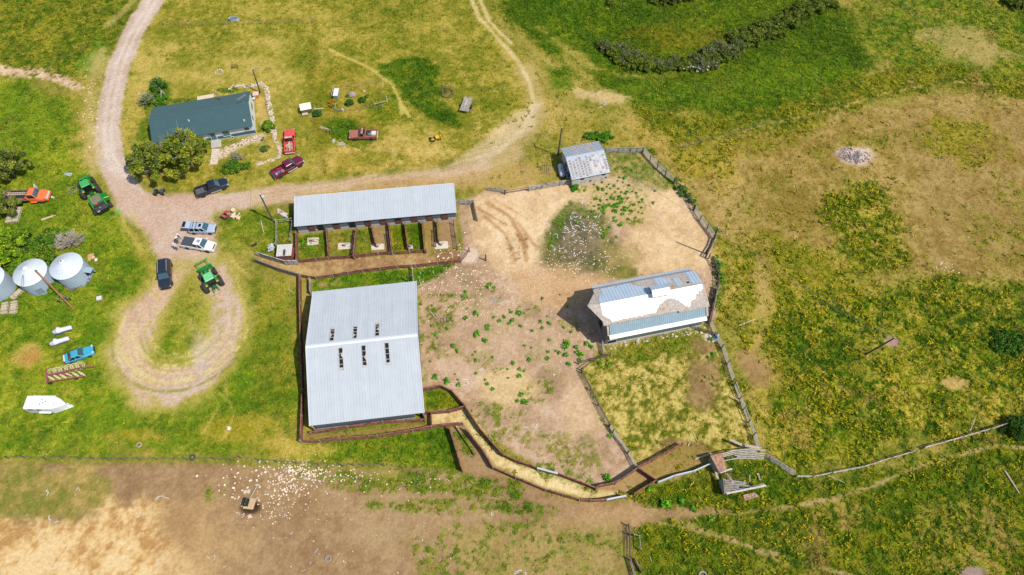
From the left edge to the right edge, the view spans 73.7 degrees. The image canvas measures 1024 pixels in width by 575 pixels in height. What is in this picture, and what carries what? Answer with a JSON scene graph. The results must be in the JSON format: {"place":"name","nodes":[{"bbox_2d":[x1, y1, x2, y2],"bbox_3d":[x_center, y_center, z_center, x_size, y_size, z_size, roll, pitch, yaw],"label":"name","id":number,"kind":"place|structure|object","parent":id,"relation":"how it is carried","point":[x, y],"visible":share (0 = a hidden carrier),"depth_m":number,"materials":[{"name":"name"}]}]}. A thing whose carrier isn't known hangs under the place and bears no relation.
{"place":"outdoors","nodes":[
{"label":"outdoors","id":0,"kind":"place"},
{"bbox_2d":[0,0,1023,574],"bbox_3d":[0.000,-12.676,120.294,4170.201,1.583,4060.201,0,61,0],"label":"ground","id":1,"kind":"structure","parent":0,"point":[184,524],"depth_m":111.97,"materials":[{"name":"plant"}]},
{"bbox_2d":[0,267,15,301],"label":"grain bin","id":2,"kind":"object","parent":1,"relation":"on","point":[7,286],"visible":0.95,"depth_m":110.57,"materials":[{"name":"metal"}]},
{"bbox_2d":[0,191,21,216],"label":"tree","id":3,"kind":"object","parent":1,"relation":"on","point":[12,211],"visible":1,"depth_m":117.43,"materials":[{"name":"green plant"}]},
{"bbox_2d":[9,300,17,314],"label":"post bundle","id":4,"kind":"object","parent":1,"relation":"on","point":[13,309],"visible":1,"depth_m":110.18,"materials":[{"name":"beige wood"}]},
{"bbox_2d":[0,146,33,179],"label":"tree","id":5,"kind":"object","parent":1,"relation":"on","point":[10,166],"visible":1,"depth_m":120.61,"materials":[{"name":"green plant"}]},
{"bbox_2d":[0,226,35,266],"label":"leafy tree","id":6,"kind":"object","parent":1,"relation":"on","point":[8,242],"visible":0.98,"depth_m":112.43,"materials":[{"name":"green plant"}]},
{"bbox_2d":[3,254,35,275],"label":"bush","id":7,"kind":"object","parent":1,"relation":"on","point":[10,266],"visible":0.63,"depth_m":112.70,"materials":[{"name":"green plant"}]},
{"bbox_2d":[0,184,51,204],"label":"flatbed truck","id":8,"kind":"object","parent":1,"relation":"on","point":[34,194],"visible":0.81,"depth_m":119.91,"materials":[{"name":"orange paint"}]},
{"bbox_2d":[12,259,56,295],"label":"grain bin","id":9,"kind":"object","parent":1,"relation":"on","point":[28,278],"visible":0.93,"depth_m":109.64,"materials":[{"name":"metal"}]},
{"bbox_2d":[18,234,55,257],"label":"bush","id":10,"kind":"object","parent":1,"relation":"on","point":[35,246],"visible":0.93,"depth_m":114.74,"materials":[{"name":"green plant"}]},
{"bbox_2d":[23,395,73,414],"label":"horse trailer","id":11,"kind":"object","parent":1,"relation":"on","point":[46,404],"visible":1,"depth_m":100.51,"materials":[{"name":"white metal"}]},
{"bbox_2d":[42,251,56,266],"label":"bush","id":12,"kind":"object","parent":1,"relation":"on","point":[49,256],"visible":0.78,"depth_m":113.54,"materials":[{"name":"green plant"}]},
{"bbox_2d":[37,226,69,246],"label":"bush","id":13,"kind":"object","parent":1,"relation":"on","point":[50,232],"visible":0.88,"depth_m":116.37,"materials":[{"name":"green plant"}]},
{"bbox_2d":[35,270,74,309],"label":"grain auger","id":14,"kind":"object","parent":1,"relation":"on","point":[64,298],"visible":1,"depth_m":109.40,"materials":[{"name":"brown metal"}]},
{"bbox_2d":[47,281,63,293],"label":"bush","id":15,"kind":"object","parent":1,"relation":"on","point":[57,285],"visible":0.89,"depth_m":111.34,"materials":[{"name":"green plant"}]},
{"bbox_2d":[49,337,69,346],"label":"covered snowmobile","id":16,"kind":"object","parent":1,"relation":"on","point":[56,342],"visible":1,"depth_m":106.93,"materials":[{"name":"grey fabric"}]},
{"bbox_2d":[52,326,72,334],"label":"covered snowmobile","id":17,"kind":"object","parent":1,"relation":"on","point":[59,330],"visible":1,"depth_m":107.91,"materials":[{"name":"grey fabric"}]},
{"bbox_2d":[50,229,86,248],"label":"bush","id":18,"kind":"object","parent":1,"relation":"on","point":[66,241],"visible":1,"depth_m":115.27,"materials":[{"name":"grey plant"}]},
{"bbox_2d":[45,362,93,384],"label":"hay rake","id":19,"kind":"object","parent":1,"relation":"on","point":[60,373],"visible":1,"depth_m":104.08,"materials":[{"name":"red metal"}]},
{"bbox_2d":[49,252,95,288],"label":"grain bin","id":20,"kind":"object","parent":1,"relation":"on","point":[70,270],"visible":1,"depth_m":110.35,"materials":[{"name":"metal"}]},
{"bbox_2d":[63,345,95,363],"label":"coupe","id":21,"kind":"object","parent":1,"relation":"on","point":[75,355],"visible":0.98,"depth_m":105.47,"materials":[{"name":"teal paint"}]},
{"bbox_2d":[77,173,101,199],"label":"tractor","id":22,"kind":"object","parent":1,"relation":"on","point":[85,185],"visible":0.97,"depth_m":120.44,"materials":[{"name":"green metal"}]},
{"bbox_2d":[88,192,112,215],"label":"round baler","id":23,"kind":"object","parent":1,"relation":"on","point":[99,204],"visible":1,"depth_m":118.54,"materials":[{"name":"metal"}]},
{"bbox_2d":[136,91,155,107],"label":"bush","id":24,"kind":"object","parent":1,"relation":"on","point":[146,99],"visible":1,"depth_m":131.21,"materials":[{"name":"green plant"}]},
{"bbox_2d":[123,137,178,181],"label":"tree","id":25,"kind":"object","parent":1,"relation":"on","point":[151,158],"visible":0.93,"depth_m":118.86,"materials":[{"name":"green plant"}]},
{"bbox_2d":[149,76,167,96],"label":"bush","id":26,"kind":"object","parent":1,"relation":"on","point":[155,83],"visible":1,"depth_m":132.81,"materials":[{"name":"green plant"}]},
{"bbox_2d":[154,92,168,106],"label":"bush","id":27,"kind":"object","parent":1,"relation":"on","point":[160,98],"visible":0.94,"depth_m":131.98,"materials":[{"name":"green plant"}]},
{"bbox_2d":[156,258,172,289],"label":"suv","id":28,"kind":"object","parent":1,"relation":"on","point":[164,271],"visible":1,"depth_m":111.89,"materials":[{"name":"black paint"}]},
{"bbox_2d":[158,121,210,178],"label":"tree","id":29,"kind":"object","parent":1,"relation":"on","point":[175,144],"visible":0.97,"depth_m":119.60,"materials":[{"name":"green plant"}]},
{"bbox_2d":[180,236,216,252],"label":"pickup truck","id":30,"kind":"object","parent":1,"relation":"on","point":[198,243],"visible":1,"depth_m":115.13,"materials":[{"name":"white paint"}]},
{"bbox_2d":[181,221,216,234],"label":"suv","id":31,"kind":"object","parent":1,"relation":"on","point":[194,228],"visible":1,"depth_m":116.71,"materials":[{"name":"silver paint"}]},
{"bbox_2d":[148,91,256,148],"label":"farmhouse","id":32,"kind":"object","parent":1,"relation":"on","point":[216,120],"visible":0.92,"depth_m":126.12,"materials":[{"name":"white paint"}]},
{"bbox_2d":[4,455,402,468],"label":"wire fence","id":33,"kind":"object","parent":1,"relation":"on","point":[199,457],"visible":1,"depth_m":97.61,"materials":[{"name":"metal"}]},
{"bbox_2d":[195,258,224,294],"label":"tractor","id":34,"kind":"object","parent":1,"relation":"on","point":[208,277],"visible":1,"depth_m":111.29,"materials":[{"name":"green metal"}]},
{"bbox_2d":[194,177,229,197],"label":"pickup truck","id":35,"kind":"object","parent":1,"relation":"on","point":[214,185],"visible":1,"depth_m":121.22,"materials":[{"name":"black paint"}]},
{"bbox_2d":[209,149,219,164],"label":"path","id":36,"kind":"structure","parent":1,"relation":"on","point":[214,160],"depth_m":125.78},
{"bbox_2d":[220,158,250,173],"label":"bush","id":37,"kind":"object","parent":1,"relation":"on","point":[232,167],"visible":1,"depth_m":123.60,"materials":[{"name":"green plant"}]},
{"bbox_2d":[215,135,261,158],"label":"stone edging","id":38,"kind":"object","parent":1,"relation":"on","point":[231,147],"visible":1,"depth_m":127.06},
{"bbox_2d":[242,484,259,509],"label":"mineral feeder","id":39,"kind":"object","parent":1,"relation":"on","point":[249,503],"visible":1,"depth_m":94.85,"materials":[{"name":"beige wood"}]},
{"bbox_2d":[228,81,281,165],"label":"stone edging","id":40,"kind":"object","parent":1,"relation":"on","point":[273,130],"visible":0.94,"depth_m":130.94,"materials":[{"name":"stone"}]},
{"bbox_2d":[262,120,275,131],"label":"bush","id":41,"kind":"object","parent":1,"relation":"on","point":[267,125],"visible":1,"depth_m":128.17,"materials":[{"name":"green plant"}]},
{"bbox_2d":[253,258,298,276],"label":"board fence","id":42,"kind":"object","parent":1,"relation":"on","point":[267,265],"visible":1,"depth_m":113.26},
{"bbox_2d":[256,252,298,264],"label":"board fence","id":43,"kind":"object","parent":1,"relation":"on","point":[286,262],"visible":1,"depth_m":114.06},
{"bbox_2d":[276,244,294,259],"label":"loading hutch","id":44,"kind":"object","parent":1,"relation":"on","point":[285,252],"visible":0.96,"depth_m":114.15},
{"bbox_2d":[270,155,304,179],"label":"pickup truck","id":45,"kind":"object","parent":1,"relation":"on","point":[287,165],"visible":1,"depth_m":123.40,"materials":[{"name":"red paint"}]},
{"bbox_2d":[282,129,295,153],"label":"pickup truck","id":46,"kind":"object","parent":1,"relation":"on","point":[289,135],"visible":1,"depth_m":126.28,"materials":[{"name":"red paint"}]},
{"bbox_2d":[299,274,304,443],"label":"board fence","id":47,"kind":"object","parent":1,"relation":"on","point":[301,364],"visible":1,"depth_m":104.87,"materials":[{"name":"wood"}]},
{"bbox_2d":[299,102,311,115],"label":"rabbit hutch","id":48,"kind":"object","parent":1,"relation":"on","point":[305,108],"visible":1,"depth_m":130.42,"materials":[{"name":"white wood"}]},
{"bbox_2d":[297,249,426,262],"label":"board fence","id":49,"kind":"object","parent":1,"relation":"on","point":[358,255],"visible":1,"depth_m":114.74,"materials":[{"name":"wood"}]},
{"bbox_2d":[349,125,377,140],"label":"pickup truck","id":50,"kind":"object","parent":1,"relation":"on","point":[359,133],"visible":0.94,"depth_m":127.21,"materials":[{"name":"brown paint"}]},
{"bbox_2d":[305,281,425,430],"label":"machine barn","id":51,"kind":"structure","parent":1,"relation":"on","point":[363,356],"depth_m":100.24,"materials":[{"name":"metal"}]},
{"bbox_2d":[309,418,423,434],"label":"board fence","id":52,"kind":"object","parent":1,"relation":"on","point":[364,425],"visible":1,"depth_m":100.12,"materials":[{"name":"wood"}]},
{"bbox_2d":[294,183,456,233],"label":"stable","id":53,"kind":"structure","parent":1,"relation":"on","point":[367,208],"depth_m":117.08,"materials":[{"name":"metal"}]},
{"bbox_2d":[300,259,461,279],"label":"board fence","id":54,"kind":"object","parent":1,"relation":"on","point":[384,268],"visible":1,"depth_m":113.44,"materials":[{"name":"wood"}]},
{"bbox_2d":[301,422,463,442],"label":"board fence","id":55,"kind":"object","parent":1,"relation":"on","point":[386,434],"visible":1,"depth_m":99.45,"materials":[{"name":"wood"}]},
{"bbox_2d":[423,384,464,414],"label":"board fence","id":56,"kind":"object","parent":1,"relation":"on","point":[448,390],"visible":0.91,"depth_m":101.75,"materials":[{"name":"wood"}]},
{"bbox_2d":[459,96,472,111],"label":"flat trailer","id":57,"kind":"object","parent":1,"relation":"on","point":[465,104],"visible":1,"depth_m":131.32,"materials":[{"name":"grey wood"}]},
{"bbox_2d":[0,0,1023,574],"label":"grass","id":58,"kind":"structure","parent":1,"relation":"on","point":[652,152],"depth_m":114.55,"materials":[{"name":"plant"}]},
{"bbox_2d":[464,405,596,490],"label":"board fence","id":59,"kind":"object","parent":1,"relation":"on","point":[532,466],"visible":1,"depth_m":97.31,"materials":[{"name":"wood"}]},
{"bbox_2d":[77,58,1010,572],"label":"scattered stones","id":60,"kind":"object","parent":1,"relation":"on","point":[425,366],"visible":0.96,"depth_m":98.41,"materials":[{"name":"stone"}]},
{"bbox_2d":[465,427,626,502],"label":"board fence","id":61,"kind":"object","parent":1,"relation":"on","point":[537,486],"visible":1,"depth_m":95.74,"materials":[{"name":"wood"}]},
{"bbox_2d":[529,179,570,190],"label":"board fence","id":62,"kind":"object","parent":1,"relation":"on","point":[547,185],"visible":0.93,"depth_m":121.83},
{"bbox_2d":[463,166,694,428],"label":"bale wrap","id":63,"kind":"object","parent":1,"relation":"on","point":[562,264],"visible":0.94,"depth_m":117.68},
{"bbox_2d":[561,141,610,184],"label":"plate roof shed","id":64,"kind":"structure","parent":1,"relation":"on","point":[583,164],"depth_m":121.48,"materials":[{"name":"grey metal"}]},
{"bbox_2d":[581,369,610,425],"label":"pole fence","id":65,"kind":"object","parent":1,"relation":"on","point":[590,388],"visible":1,"depth_m":102.34,"materials":[{"name":"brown wood"}]},
{"bbox_2d":[582,130,614,143],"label":"bush","id":66,"kind":"object","parent":1,"relation":"on","point":[595,134],"visible":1,"depth_m":127.72,"materials":[{"name":"green plant"}]},
{"bbox_2d":[598,39,611,52],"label":"creek bush","id":67,"kind":"object","parent":1,"relation":"on","point":[605,45],"visible":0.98,"depth_m":140.63,"materials":[{"name":"green plant"}]},
{"bbox_2d":[606,46,620,60],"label":"creek bush","id":68,"kind":"object","parent":1,"relation":"on","point":[612,51],"visible":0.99,"depth_m":139.40,"materials":[{"name":"green plant"}]},
{"bbox_2d":[594,467,638,489],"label":"board fence","id":69,"kind":"object","parent":1,"relation":"on","point":[613,483],"visible":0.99,"depth_m":95.94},
{"bbox_2d":[614,42,630,51],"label":"creek bush","id":70,"kind":"object","parent":1,"relation":"on","point":[621,46],"visible":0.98,"depth_m":140.26,"materials":[{"name":"green plant"}]},
{"bbox_2d":[609,424,638,467],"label":"pole fence","id":71,"kind":"object","parent":1,"relation":"on","point":[620,441],"visible":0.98,"depth_m":98.76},
{"bbox_2d":[606,147,643,152],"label":"pole fence","id":72,"kind":"object","parent":1,"relation":"on","point":[619,150],"visible":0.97,"depth_m":125.91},
{"bbox_2d":[618,50,633,63],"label":"creek bush","id":73,"kind":"object","parent":1,"relation":"on","point":[626,55],"visible":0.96,"depth_m":138.65,"materials":[{"name":"green plant"}]},
{"bbox_2d":[625,55,644,69],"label":"creek bush","id":74,"kind":"object","parent":1,"relation":"on","point":[635,61],"visible":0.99,"depth_m":137.77,"materials":[{"name":"green plant"}]},
{"bbox_2d":[588,268,709,345],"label":"gambrel barn","id":75,"kind":"structure","parent":1,"relation":"on","point":[631,309],"depth_m":104.21,"materials":[{"name":"grey"}]},
{"bbox_2d":[643,60,657,72],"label":"creek bush","id":76,"kind":"object","parent":1,"relation":"on","point":[648,65],"visible":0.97,"depth_m":137.52,"materials":[{"name":"green plant"}]},
{"bbox_2d":[607,327,704,349],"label":"stone row","id":77,"kind":"object","parent":1,"relation":"on","point":[672,334],"visible":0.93,"depth_m":107.89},
{"bbox_2d":[642,148,675,182],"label":"pole fence","id":78,"kind":"object","parent":1,"relation":"on","point":[657,165],"visible":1,"depth_m":123.83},
{"bbox_2d":[639,443,682,467],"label":"board fence","id":79,"kind":"object","parent":1,"relation":"on","point":[657,457],"visible":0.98,"depth_m":97.76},
{"bbox_2d":[663,58,675,70],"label":"creek bush","id":80,"kind":"object","parent":1,"relation":"on","point":[668,63],"visible":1,"depth_m":137.88,"materials":[{"name":"green plant"}]},
{"bbox_2d":[657,462,712,483],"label":"sheet fence","id":81,"kind":"object","parent":1,"relation":"on","point":[684,473],"visible":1,"depth_m":96.59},
{"bbox_2d":[675,185,697,202],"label":"bush","id":82,"kind":"object","parent":1,"relation":"on","point":[684,193],"visible":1,"depth_m":121.09,"materials":[{"name":"green plant"}]},
{"bbox_2d":[695,57,711,71],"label":"creek bush","id":83,"kind":"object","parent":1,"relation":"on","point":[703,62],"visible":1,"depth_m":137.59,"materials":[{"name":"green plant"}]},
{"bbox_2d":[693,205,715,238],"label":"pole fence","id":84,"kind":"object","parent":1,"relation":"on","point":[708,225],"visible":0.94,"depth_m":117.81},
{"bbox_2d":[700,44,718,55],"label":"creek bush","id":85,"kind":"object","parent":1,"relation":"on","point":[709,49],"visible":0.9,"depth_m":139.61,"materials":[{"name":"green plant"}]},
{"bbox_2d":[713,255,722,284],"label":"bush","id":86,"kind":"object","parent":1,"relation":"on","point":[719,264],"visible":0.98,"depth_m":113.26,"materials":[{"name":"green plant"}]},
{"bbox_2d":[711,39,726,55],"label":"creek bush","id":87,"kind":"object","parent":1,"relation":"on","point":[719,44],"visible":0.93,"depth_m":139.93,"materials":[{"name":"green plant"}]},
{"bbox_2d":[707,453,731,473],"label":"ruined shelter","id":88,"kind":"object","parent":1,"relation":"on","point":[718,465],"visible":1,"depth_m":96.34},
{"bbox_2d":[709,321,734,382],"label":"pole fence","id":89,"kind":"object","parent":1,"relation":"on","point":[725,356],"visible":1,"depth_m":105.88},
{"bbox_2d":[726,29,740,42],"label":"creek bush","id":90,"kind":"object","parent":1,"relation":"on","point":[733,34],"visible":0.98,"depth_m":141.84,"materials":[{"name":"green plant"}]},
{"bbox_2d":[724,44,745,57],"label":"creek bush","id":91,"kind":"object","parent":1,"relation":"on","point":[732,50],"visible":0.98,"depth_m":139.44,"materials":[{"name":"green plant"}]},
{"bbox_2d":[724,479,750,492],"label":"slatted wall","id":92,"kind":"structure","parent":1,"relation":"on","point":[727,485],"depth_m":95.58,"materials":[{"name":"grey wood"}]},
{"bbox_2d":[729,38,745,50],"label":"creek bush","id":93,"kind":"object","parent":1,"relation":"on","point":[740,44],"visible":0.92,"depth_m":140.45,"materials":[{"name":"green plant"}]},
{"bbox_2d":[723,448,765,460],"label":"slatted wall","id":94,"kind":"structure","parent":1,"relation":"on","point":[748,452],"depth_m":97.59,"materials":[{"name":"grey wood"}]},
{"bbox_2d":[737,31,753,46],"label":"creek bush","id":95,"kind":"object","parent":1,"relation":"on","point":[744,36],"visible":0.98,"depth_m":141.25,"materials":[{"name":"green plant"}]},
{"bbox_2d":[733,381,760,446],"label":"pole fence","id":96,"kind":"object","parent":1,"relation":"on","point":[750,423],"visible":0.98,"depth_m":100.89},
{"bbox_2d":[478,0,1023,574],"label":"flowering weeds","id":97,"kind":"object","parent":1,"relation":"on","point":[842,382],"visible":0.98,"depth_m":105.86,"materials":[{"name":"green plant"}]},
{"bbox_2d":[748,30,765,48],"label":"creek bush","id":98,"kind":"object","parent":1,"relation":"on","point":[756,36],"visible":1,"depth_m":141.22,"materials":[{"name":"green plant"}]},
{"bbox_2d":[751,18,772,30],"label":"creek bush","id":99,"kind":"object","parent":1,"relation":"on","point":[761,23],"visible":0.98,"depth_m":143.03,"materials":[{"name":"green plant"}]},
{"bbox_2d":[762,27,776,39],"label":"creek bush","id":100,"kind":"object","parent":1,"relation":"on","point":[770,33],"visible":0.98,"depth_m":142.25,"materials":[{"name":"green plant"}]},
{"bbox_2d":[772,25,786,38],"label":"creek bush","id":101,"kind":"object","parent":1,"relation":"on","point":[779,30],"visible":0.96,"depth_m":142.64,"materials":[{"name":"green plant"}]},
{"bbox_2d":[764,453,795,474],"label":"slatted panel","id":102,"kind":"object","parent":1,"relation":"on","point":[768,456],"visible":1,"depth_m":97.42,"materials":[{"name":"grey wood"}]},
{"bbox_2d":[786,17,802,27],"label":"creek bush","id":103,"kind":"object","parent":1,"relation":"on","point":[796,22],"visible":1,"depth_m":143.82,"materials":[{"name":"green plant"}]},
{"bbox_2d":[795,0,812,10],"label":"creek bush","id":104,"kind":"object","parent":1,"relation":"on","point":[803,4],"visible":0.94,"depth_m":146.00,"materials":[{"name":"green plant"}]},
{"bbox_2d":[812,1,825,14],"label":"creek bush","id":105,"kind":"object","parent":1,"relation":"on","point":[821,7],"visible":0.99,"depth_m":146.20,"materials":[{"name":"green plant"}]},
{"bbox_2d":[838,147,870,163],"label":"rubble","id":106,"kind":"object","parent":1,"relation":"on","point":[859,156],"visible":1,"depth_m":125.97,"materials":[{"name":"stone"}]},
{"bbox_2d":[794,450,917,477],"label":"rail fence","id":107,"kind":"object","parent":1,"relation":"on","point":[852,468],"visible":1,"depth_m":96.95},
{"bbox_2d":[921,422,1010,449],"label":"rail fence","id":108,"kind":"object","parent":1,"relation":"on","point":[964,436],"visible":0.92,"depth_m":99.26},
{"bbox_2d":[983,326,1023,357],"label":"bush","id":109,"kind":"object","parent":1,"relation":"on","point":[997,342],"visible":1,"depth_m":107.06,"materials":[{"name":"green plant"}]},
{"bbox_2d":[998,415,1023,441],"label":"bush","id":110,"kind":"object","parent":1,"relation":"on","point":[1017,423],"visible":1,"depth_m":99.59,"materials":[{"name":"green plant"}]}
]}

